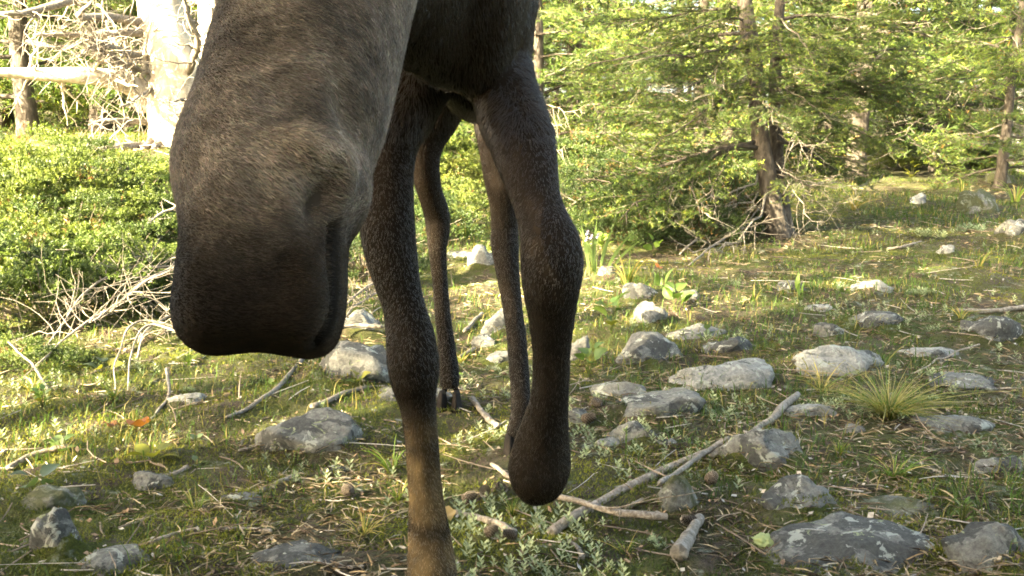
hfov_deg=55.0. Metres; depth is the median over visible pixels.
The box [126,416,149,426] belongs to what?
dead leaf
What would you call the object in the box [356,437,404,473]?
grass tuft
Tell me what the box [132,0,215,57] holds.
pine snag
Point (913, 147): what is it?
bush
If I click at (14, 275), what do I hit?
juniper
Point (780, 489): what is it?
rock
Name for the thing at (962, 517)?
leafy plant
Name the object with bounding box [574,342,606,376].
leafy plant
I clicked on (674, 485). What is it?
rock
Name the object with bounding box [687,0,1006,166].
conifer
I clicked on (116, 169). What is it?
juniper
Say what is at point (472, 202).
bush
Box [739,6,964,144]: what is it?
conifer
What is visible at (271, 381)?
leafy plant
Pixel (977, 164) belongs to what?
bush
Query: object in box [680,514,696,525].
pine cone
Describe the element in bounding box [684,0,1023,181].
conifer
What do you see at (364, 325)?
stick
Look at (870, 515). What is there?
bark litter
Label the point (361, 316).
rock
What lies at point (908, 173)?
leafy plant
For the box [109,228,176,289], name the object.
juniper
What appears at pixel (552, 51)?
conifer
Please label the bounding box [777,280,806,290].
rock
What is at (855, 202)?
grass tuft
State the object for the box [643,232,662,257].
leafy plant
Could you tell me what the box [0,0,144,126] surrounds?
conifer
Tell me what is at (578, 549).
stick
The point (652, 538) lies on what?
silvery plant
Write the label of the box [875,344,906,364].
grass tuft
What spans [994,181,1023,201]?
grass tuft
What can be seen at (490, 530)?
pine cone
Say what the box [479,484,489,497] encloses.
pine cone
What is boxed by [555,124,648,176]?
bush
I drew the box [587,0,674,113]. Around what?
conifer
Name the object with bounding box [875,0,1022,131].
conifer
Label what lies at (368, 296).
dead branch
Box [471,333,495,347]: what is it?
rock
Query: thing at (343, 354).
rock
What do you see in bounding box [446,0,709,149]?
conifer
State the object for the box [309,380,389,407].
stick
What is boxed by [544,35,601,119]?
conifer
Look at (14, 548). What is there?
twig litter
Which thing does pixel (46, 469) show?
leafy plant
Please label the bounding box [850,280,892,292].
rock
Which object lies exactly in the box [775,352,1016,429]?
grass tuft
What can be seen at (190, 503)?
grass tuft
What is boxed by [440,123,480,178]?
bush
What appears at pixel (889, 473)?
grass tuft
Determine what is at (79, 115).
conifer
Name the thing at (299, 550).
rock
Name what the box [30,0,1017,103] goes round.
sky
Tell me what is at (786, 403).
stick
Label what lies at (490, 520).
stick
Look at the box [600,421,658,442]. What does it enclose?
rock
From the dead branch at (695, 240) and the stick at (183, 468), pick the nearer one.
the stick at (183, 468)
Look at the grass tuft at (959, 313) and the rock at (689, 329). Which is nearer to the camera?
the rock at (689, 329)
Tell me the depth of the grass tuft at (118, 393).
3.40 m
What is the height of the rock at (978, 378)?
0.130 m
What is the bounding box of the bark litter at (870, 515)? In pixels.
[0,147,1023,575]
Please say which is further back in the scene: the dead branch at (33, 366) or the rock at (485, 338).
the rock at (485, 338)
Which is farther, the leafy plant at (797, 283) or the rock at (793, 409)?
the leafy plant at (797, 283)
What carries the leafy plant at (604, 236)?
on the ground at (76, 547)
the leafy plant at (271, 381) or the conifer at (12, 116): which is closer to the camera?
the leafy plant at (271, 381)
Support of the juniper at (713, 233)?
on the ground at (76, 547)
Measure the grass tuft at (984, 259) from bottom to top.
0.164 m
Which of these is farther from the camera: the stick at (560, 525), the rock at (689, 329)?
the rock at (689, 329)
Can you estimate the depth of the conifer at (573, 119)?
15.91 m
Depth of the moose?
1.59 m
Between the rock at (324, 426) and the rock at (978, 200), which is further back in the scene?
the rock at (978, 200)
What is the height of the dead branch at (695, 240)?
0.479 m
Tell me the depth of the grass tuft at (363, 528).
2.37 m
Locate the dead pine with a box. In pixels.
[0,0,214,150]
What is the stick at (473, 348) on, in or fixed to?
on the ground at (76, 547)
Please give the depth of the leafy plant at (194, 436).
2.95 m
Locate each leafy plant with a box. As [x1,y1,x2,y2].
[10,464,60,487]
[31,383,50,407]
[43,434,80,455]
[82,357,123,377]
[107,392,116,405]
[124,443,178,460]
[189,421,207,447]
[192,455,205,465]
[265,378,276,389]
[346,370,370,387]
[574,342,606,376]
[592,291,628,333]
[593,231,612,250]
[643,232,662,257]
[654,268,673,288]
[662,281,694,311]
[697,324,715,341]
[786,273,803,297]
[903,160,919,182]
[954,496,975,529]
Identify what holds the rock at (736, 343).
on the ground at (76, 547)
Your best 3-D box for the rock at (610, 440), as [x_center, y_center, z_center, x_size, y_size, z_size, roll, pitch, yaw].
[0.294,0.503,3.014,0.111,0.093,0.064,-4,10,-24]
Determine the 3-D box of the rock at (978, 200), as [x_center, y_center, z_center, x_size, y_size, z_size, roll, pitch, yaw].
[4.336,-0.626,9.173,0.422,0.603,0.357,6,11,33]
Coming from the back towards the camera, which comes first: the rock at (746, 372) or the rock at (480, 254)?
the rock at (480, 254)
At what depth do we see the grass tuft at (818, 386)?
3.65 m
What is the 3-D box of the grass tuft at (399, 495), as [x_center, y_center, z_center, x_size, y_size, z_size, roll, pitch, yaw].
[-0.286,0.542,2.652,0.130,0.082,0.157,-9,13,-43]
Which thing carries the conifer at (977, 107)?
on the ground at (76, 547)
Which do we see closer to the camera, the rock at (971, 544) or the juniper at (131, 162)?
the rock at (971, 544)
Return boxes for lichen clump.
[750,532,773,548]
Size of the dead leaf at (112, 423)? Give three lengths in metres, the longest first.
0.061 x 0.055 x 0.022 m
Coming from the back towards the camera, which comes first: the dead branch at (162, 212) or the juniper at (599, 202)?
the juniper at (599, 202)
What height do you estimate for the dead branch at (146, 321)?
0.230 m
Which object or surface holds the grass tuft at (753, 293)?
on the ground at (76, 547)
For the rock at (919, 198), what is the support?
on the ground at (76, 547)
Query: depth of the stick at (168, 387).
3.41 m
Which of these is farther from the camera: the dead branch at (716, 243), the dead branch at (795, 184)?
the dead branch at (795, 184)
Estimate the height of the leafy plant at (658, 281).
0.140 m
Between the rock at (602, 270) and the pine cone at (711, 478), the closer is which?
the pine cone at (711, 478)
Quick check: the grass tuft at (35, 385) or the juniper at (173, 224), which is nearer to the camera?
the grass tuft at (35, 385)
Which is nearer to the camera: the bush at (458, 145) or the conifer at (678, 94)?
the bush at (458, 145)
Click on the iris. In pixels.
(591, 252)
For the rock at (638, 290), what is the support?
on the ground at (76, 547)
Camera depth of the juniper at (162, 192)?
5.91 m
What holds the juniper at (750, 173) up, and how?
on the ground at (76, 547)
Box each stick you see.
[5,444,67,470]
[137,527,196,545]
[138,367,170,429]
[164,465,188,475]
[218,527,271,533]
[225,359,362,417]
[238,445,257,451]
[250,474,298,492]
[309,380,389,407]
[344,323,381,327]
[453,509,517,531]
[458,347,475,356]
[462,312,483,332]
[469,396,500,427]
[490,462,717,520]
[547,436,729,536]
[567,539,584,559]
[624,498,643,509]
[657,442,721,485]
[670,513,704,561]
[708,391,800,458]
[887,241,921,249]
[915,344,979,373]
[922,376,1021,389]
[959,304,1023,313]
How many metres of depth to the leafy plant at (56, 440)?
2.94 m
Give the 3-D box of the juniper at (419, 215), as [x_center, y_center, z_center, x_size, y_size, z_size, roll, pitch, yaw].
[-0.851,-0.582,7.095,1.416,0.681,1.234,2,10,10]
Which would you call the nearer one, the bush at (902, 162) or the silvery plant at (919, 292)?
the silvery plant at (919, 292)
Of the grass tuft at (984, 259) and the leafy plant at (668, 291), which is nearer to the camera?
the leafy plant at (668, 291)
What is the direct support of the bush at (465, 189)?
on the ground at (76, 547)
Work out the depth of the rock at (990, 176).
12.03 m
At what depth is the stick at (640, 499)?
2.52 m
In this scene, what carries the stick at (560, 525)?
on the ground at (76, 547)
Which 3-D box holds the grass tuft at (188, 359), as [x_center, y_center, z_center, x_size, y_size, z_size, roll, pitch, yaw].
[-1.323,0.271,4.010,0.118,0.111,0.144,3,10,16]
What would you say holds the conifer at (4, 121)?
on the ground at (76, 547)
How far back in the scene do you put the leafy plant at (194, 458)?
2.83 m
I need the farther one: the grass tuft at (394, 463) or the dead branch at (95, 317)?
the dead branch at (95, 317)
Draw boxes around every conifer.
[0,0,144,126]
[0,0,147,135]
[0,0,197,121]
[0,0,197,131]
[0,0,197,131]
[0,1,146,131]
[3,0,34,122]
[8,2,196,122]
[62,0,194,123]
[440,0,703,193]
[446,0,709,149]
[532,0,693,150]
[533,0,641,99]
[542,0,967,144]
[543,1,650,128]
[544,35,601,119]
[553,0,857,175]
[586,0,745,117]
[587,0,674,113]
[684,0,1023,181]
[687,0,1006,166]
[706,1,921,143]
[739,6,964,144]
[782,0,918,118]
[797,0,1023,165]
[812,0,1023,171]
[870,0,1021,135]
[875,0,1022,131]
[880,4,1019,109]
[907,0,1023,190]
[909,0,1014,120]
[950,5,1023,139]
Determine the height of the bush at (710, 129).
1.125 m
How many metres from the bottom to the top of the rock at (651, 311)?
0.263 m
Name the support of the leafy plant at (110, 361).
on the ground at (76, 547)
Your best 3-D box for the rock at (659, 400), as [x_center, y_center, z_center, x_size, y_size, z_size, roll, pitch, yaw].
[0.474,0.442,3.313,0.358,0.186,0.240,0,10,0]
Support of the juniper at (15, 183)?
on the ground at (76, 547)
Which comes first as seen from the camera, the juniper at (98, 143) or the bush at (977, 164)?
the juniper at (98, 143)
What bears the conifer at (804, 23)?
on the ground at (76, 547)
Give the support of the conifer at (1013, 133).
on the ground at (76, 547)
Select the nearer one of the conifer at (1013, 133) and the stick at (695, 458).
the stick at (695, 458)
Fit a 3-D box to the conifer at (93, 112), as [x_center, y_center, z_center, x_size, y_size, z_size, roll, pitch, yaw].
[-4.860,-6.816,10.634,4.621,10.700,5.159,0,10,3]
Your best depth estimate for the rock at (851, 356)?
3.85 m
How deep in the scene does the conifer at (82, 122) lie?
11.96 m
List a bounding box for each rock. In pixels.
[19,484,86,509]
[28,506,81,551]
[78,543,151,575]
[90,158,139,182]
[132,470,173,490]
[167,392,206,404]
[220,491,263,500]
[251,539,341,572]
[254,407,366,452]
[315,465,345,474]
[319,341,389,382]
[344,308,380,329]
[377,386,461,402]
[447,251,471,256]
[467,244,493,265]
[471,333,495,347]
[480,308,505,335]
[486,351,507,362]
[568,408,593,426]
[570,335,589,360]
[590,381,645,397]
[596,436,619,445]
[597,266,619,275]
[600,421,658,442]
[615,331,682,364]
[615,387,706,416]
[622,282,657,299]
[633,301,667,323]
[656,438,676,445]
[656,475,698,512]
[665,323,726,339]
[668,358,774,390]
[680,289,699,298]
[701,336,755,353]
[719,428,802,472]
[757,474,836,509]
[758,511,934,575]
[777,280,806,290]
[783,403,836,416]
[791,345,883,376]
[804,304,834,311]
[812,322,843,336]
[844,423,865,432]
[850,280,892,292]
[850,311,903,327]
[859,495,946,518]
[897,347,958,361]
[909,192,925,203]
[910,415,994,433]
[928,372,997,391]
[936,244,953,253]
[941,521,1023,574]
[955,188,1000,213]
[959,315,1022,341]
[974,455,1022,476]
[985,171,1015,182]
[994,219,1023,235]
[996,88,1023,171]
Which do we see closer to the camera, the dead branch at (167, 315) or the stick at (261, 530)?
the stick at (261, 530)
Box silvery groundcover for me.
[0,133,1023,575]
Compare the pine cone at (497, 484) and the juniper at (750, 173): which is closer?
the pine cone at (497, 484)
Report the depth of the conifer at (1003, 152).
11.23 m
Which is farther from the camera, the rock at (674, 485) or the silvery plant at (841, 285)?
the silvery plant at (841, 285)
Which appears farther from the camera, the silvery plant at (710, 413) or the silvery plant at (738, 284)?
the silvery plant at (738, 284)
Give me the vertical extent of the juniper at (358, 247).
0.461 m
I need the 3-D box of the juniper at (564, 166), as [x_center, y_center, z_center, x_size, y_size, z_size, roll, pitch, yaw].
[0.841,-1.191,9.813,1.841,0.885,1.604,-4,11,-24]
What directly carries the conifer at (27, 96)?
on the ground at (76, 547)
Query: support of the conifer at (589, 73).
on the ground at (76, 547)
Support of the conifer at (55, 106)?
on the ground at (76, 547)
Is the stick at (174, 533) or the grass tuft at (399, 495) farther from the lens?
the grass tuft at (399, 495)
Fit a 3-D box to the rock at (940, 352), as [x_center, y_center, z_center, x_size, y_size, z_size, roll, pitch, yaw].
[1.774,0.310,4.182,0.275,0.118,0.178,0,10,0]
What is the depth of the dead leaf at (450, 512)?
2.48 m
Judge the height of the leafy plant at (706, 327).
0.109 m
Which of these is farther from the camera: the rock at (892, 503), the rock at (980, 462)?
the rock at (980, 462)
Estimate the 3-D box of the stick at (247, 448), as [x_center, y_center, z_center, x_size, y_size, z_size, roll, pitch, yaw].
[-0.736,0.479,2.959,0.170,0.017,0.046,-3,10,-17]
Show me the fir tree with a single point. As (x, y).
(766, 146)
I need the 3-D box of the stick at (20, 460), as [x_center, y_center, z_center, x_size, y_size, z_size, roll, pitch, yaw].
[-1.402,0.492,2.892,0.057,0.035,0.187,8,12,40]
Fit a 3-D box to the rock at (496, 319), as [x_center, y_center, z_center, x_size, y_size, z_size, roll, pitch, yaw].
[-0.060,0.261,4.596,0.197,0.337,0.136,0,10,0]
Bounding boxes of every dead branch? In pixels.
[2,235,174,365]
[6,333,58,391]
[23,234,175,349]
[104,272,172,357]
[113,300,172,389]
[127,305,177,390]
[142,198,175,228]
[347,257,374,304]
[347,267,379,317]
[679,188,760,254]
[689,200,780,264]
[789,132,899,202]
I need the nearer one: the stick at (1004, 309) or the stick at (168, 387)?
the stick at (168, 387)
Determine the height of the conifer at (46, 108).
8.914 m
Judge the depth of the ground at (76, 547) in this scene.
3.33 m
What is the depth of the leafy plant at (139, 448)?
2.85 m
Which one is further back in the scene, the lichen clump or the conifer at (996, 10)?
the conifer at (996, 10)
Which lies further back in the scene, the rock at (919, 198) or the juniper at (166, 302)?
the rock at (919, 198)
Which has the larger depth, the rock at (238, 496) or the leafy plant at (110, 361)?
the leafy plant at (110, 361)
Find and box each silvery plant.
[183,386,194,391]
[647,532,667,548]
[704,408,717,417]
[727,280,740,286]
[836,281,847,288]
[906,286,929,294]
[915,227,948,237]
[956,222,985,231]
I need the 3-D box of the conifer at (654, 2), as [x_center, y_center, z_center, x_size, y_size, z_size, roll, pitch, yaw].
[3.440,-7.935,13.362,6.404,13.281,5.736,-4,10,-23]
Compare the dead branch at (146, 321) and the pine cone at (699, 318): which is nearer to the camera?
the dead branch at (146, 321)
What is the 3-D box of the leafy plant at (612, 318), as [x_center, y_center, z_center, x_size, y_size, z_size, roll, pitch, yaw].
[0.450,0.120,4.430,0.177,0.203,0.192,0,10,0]
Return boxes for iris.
[578,220,643,271]
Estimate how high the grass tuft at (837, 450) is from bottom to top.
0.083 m
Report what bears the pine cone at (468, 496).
on the ground at (76, 547)
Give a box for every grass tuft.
[9,374,53,392]
[96,377,140,401]
[173,347,200,364]
[174,476,213,511]
[332,502,402,542]
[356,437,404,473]
[377,479,407,500]
[451,216,478,238]
[457,349,471,362]
[501,492,521,514]
[595,531,642,555]
[610,255,646,286]
[752,283,764,300]
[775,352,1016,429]
[776,352,874,392]
[830,194,880,209]
[830,435,860,456]
[851,452,937,479]
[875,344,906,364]
[947,304,983,318]
[957,177,967,192]
[970,244,996,266]
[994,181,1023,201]
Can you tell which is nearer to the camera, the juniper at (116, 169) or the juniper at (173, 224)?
the juniper at (173, 224)
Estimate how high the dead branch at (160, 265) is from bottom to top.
0.550 m
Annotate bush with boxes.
[414,184,490,225]
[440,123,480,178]
[440,147,484,194]
[440,175,489,212]
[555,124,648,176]
[593,112,709,152]
[650,110,747,141]
[838,146,921,169]
[874,123,977,159]
[949,135,996,166]
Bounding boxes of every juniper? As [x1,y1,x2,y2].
[0,120,100,176]
[0,134,129,223]
[0,134,149,191]
[0,186,177,263]
[0,194,159,287]
[0,216,174,322]
[0,222,171,339]
[0,332,107,379]
[1,155,174,221]
[83,192,177,246]
[98,145,170,184]
[99,167,175,222]
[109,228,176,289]
[110,284,170,321]
[348,220,454,278]
[355,186,488,247]
[555,125,664,199]
[559,159,681,246]
[559,183,600,234]
[565,164,767,242]
[567,139,733,192]
[573,182,710,249]
[614,186,751,247]
[635,140,814,236]
[689,139,810,194]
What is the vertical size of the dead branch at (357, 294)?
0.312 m
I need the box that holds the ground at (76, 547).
[0,107,1023,575]
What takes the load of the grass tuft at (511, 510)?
on the ground at (76, 547)
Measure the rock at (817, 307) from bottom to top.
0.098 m
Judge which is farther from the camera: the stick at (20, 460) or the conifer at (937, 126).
the conifer at (937, 126)
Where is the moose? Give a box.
[167,0,583,575]
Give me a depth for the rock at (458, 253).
6.50 m
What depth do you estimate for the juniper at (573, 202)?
7.87 m
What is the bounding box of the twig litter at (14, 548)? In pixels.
[0,140,1023,575]
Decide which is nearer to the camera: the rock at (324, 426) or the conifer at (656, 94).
the rock at (324, 426)
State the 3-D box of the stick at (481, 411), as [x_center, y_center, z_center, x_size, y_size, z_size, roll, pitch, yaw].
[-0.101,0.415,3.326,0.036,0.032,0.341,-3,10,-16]
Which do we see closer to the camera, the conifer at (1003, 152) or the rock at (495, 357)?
the rock at (495, 357)
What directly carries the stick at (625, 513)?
on the ground at (76, 547)
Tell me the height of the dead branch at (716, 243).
0.518 m
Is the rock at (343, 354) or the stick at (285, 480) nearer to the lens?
the stick at (285, 480)
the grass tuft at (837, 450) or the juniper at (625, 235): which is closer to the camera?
the grass tuft at (837, 450)
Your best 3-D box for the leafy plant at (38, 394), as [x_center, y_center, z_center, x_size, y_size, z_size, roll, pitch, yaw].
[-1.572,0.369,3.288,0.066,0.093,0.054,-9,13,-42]
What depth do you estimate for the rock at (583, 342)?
4.12 m
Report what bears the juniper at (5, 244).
on the ground at (76, 547)
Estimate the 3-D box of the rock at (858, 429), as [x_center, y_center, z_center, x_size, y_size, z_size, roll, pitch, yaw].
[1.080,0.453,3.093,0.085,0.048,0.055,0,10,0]
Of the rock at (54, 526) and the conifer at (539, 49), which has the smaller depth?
the rock at (54, 526)
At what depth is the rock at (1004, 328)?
4.42 m
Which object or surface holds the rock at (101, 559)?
on the ground at (76, 547)
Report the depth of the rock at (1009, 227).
7.48 m
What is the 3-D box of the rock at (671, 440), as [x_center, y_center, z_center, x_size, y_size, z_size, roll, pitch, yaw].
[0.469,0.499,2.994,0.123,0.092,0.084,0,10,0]
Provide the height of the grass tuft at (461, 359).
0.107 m
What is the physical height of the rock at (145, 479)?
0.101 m
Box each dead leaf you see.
[101,420,119,426]
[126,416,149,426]
[359,507,371,512]
[445,505,455,520]
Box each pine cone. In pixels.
[341,484,354,496]
[461,491,476,503]
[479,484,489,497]
[483,524,498,536]
[495,482,507,491]
[502,529,517,539]
[580,412,595,423]
[591,398,602,407]
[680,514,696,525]
[695,316,704,321]
[704,471,718,484]
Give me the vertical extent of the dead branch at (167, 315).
0.342 m
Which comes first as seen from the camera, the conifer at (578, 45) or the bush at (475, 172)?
the bush at (475, 172)
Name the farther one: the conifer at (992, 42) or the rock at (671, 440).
the conifer at (992, 42)
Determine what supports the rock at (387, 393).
on the ground at (76, 547)
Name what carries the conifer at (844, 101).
on the ground at (76, 547)
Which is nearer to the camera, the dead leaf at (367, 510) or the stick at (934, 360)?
the dead leaf at (367, 510)
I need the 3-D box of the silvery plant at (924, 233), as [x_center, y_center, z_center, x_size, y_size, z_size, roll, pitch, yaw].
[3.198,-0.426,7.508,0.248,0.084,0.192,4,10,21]
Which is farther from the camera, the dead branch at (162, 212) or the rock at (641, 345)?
the dead branch at (162, 212)
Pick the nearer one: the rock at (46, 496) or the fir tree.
the rock at (46, 496)
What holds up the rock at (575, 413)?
on the ground at (76, 547)
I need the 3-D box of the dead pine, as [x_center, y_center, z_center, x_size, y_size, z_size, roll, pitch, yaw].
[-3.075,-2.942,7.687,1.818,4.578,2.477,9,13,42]
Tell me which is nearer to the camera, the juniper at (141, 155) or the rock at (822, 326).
the rock at (822, 326)
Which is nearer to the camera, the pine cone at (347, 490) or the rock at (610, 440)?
the pine cone at (347, 490)
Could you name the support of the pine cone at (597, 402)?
on the ground at (76, 547)
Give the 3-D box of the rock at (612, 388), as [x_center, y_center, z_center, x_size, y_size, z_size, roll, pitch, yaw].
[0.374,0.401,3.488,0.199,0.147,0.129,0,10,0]
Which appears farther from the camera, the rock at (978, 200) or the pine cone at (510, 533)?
the rock at (978, 200)
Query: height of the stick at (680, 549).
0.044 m
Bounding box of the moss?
[0,130,1023,575]
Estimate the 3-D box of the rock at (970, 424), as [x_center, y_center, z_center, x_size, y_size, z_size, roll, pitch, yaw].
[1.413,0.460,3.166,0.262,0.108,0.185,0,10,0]
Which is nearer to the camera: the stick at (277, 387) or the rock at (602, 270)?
the stick at (277, 387)
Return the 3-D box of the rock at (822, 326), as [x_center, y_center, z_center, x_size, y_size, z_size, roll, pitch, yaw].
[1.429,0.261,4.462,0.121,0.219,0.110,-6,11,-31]
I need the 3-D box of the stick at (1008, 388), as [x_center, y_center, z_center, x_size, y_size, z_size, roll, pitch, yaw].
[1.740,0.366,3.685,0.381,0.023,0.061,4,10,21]
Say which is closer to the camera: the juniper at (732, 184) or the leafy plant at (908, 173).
the juniper at (732, 184)
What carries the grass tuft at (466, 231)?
on the ground at (76, 547)
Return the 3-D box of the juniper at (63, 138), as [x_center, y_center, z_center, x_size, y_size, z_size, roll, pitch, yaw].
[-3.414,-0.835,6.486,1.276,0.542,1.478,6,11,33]
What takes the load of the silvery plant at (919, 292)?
on the ground at (76, 547)
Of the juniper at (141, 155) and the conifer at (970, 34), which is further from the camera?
the conifer at (970, 34)
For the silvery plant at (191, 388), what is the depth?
3.58 m
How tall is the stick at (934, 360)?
0.034 m
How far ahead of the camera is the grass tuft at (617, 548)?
2.29 m
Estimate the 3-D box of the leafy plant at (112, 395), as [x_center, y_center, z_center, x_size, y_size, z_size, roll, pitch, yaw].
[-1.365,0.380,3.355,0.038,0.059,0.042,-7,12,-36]
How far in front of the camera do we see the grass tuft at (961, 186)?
10.35 m
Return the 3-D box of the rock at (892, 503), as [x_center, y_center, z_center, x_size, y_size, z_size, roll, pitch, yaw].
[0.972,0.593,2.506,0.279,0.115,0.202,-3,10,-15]
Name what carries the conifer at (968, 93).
on the ground at (76, 547)
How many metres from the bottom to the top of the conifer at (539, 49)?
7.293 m
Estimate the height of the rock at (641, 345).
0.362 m
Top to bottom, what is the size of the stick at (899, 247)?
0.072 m
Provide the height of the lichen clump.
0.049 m
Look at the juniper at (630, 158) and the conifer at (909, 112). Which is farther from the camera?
the conifer at (909, 112)
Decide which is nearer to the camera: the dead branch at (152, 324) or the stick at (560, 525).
the stick at (560, 525)
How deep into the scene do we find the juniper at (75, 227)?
4.92 m
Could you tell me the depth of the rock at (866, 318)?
4.59 m
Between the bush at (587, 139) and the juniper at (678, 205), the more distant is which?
the bush at (587, 139)
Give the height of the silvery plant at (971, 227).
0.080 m
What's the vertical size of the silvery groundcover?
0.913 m
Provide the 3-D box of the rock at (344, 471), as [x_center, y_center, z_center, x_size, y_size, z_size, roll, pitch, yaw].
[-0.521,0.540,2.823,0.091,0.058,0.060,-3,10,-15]
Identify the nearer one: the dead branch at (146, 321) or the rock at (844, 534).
the rock at (844, 534)
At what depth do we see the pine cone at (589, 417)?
3.17 m
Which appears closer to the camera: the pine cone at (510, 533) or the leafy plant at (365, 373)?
the pine cone at (510, 533)
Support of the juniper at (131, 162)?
on the ground at (76, 547)
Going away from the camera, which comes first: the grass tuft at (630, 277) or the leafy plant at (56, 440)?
the leafy plant at (56, 440)
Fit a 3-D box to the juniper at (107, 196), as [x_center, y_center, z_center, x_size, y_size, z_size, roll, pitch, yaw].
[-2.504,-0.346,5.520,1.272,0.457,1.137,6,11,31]
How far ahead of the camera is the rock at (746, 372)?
3.61 m
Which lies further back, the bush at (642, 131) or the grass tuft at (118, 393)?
the bush at (642, 131)
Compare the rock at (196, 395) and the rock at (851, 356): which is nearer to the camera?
the rock at (196, 395)
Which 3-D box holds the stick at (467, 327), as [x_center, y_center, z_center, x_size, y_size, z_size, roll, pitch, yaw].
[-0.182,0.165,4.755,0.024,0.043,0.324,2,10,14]
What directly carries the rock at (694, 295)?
on the ground at (76, 547)
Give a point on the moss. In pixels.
(242, 490)
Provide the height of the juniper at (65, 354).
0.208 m
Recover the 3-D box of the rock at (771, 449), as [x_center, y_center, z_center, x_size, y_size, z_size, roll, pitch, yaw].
[0.716,0.525,2.827,0.239,0.253,0.161,5,11,25]
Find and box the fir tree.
[549,0,1012,260]
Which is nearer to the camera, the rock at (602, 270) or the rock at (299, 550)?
the rock at (299, 550)
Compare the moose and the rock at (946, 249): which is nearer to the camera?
the moose
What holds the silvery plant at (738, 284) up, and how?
on the ground at (76, 547)
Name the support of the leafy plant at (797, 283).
on the ground at (76, 547)

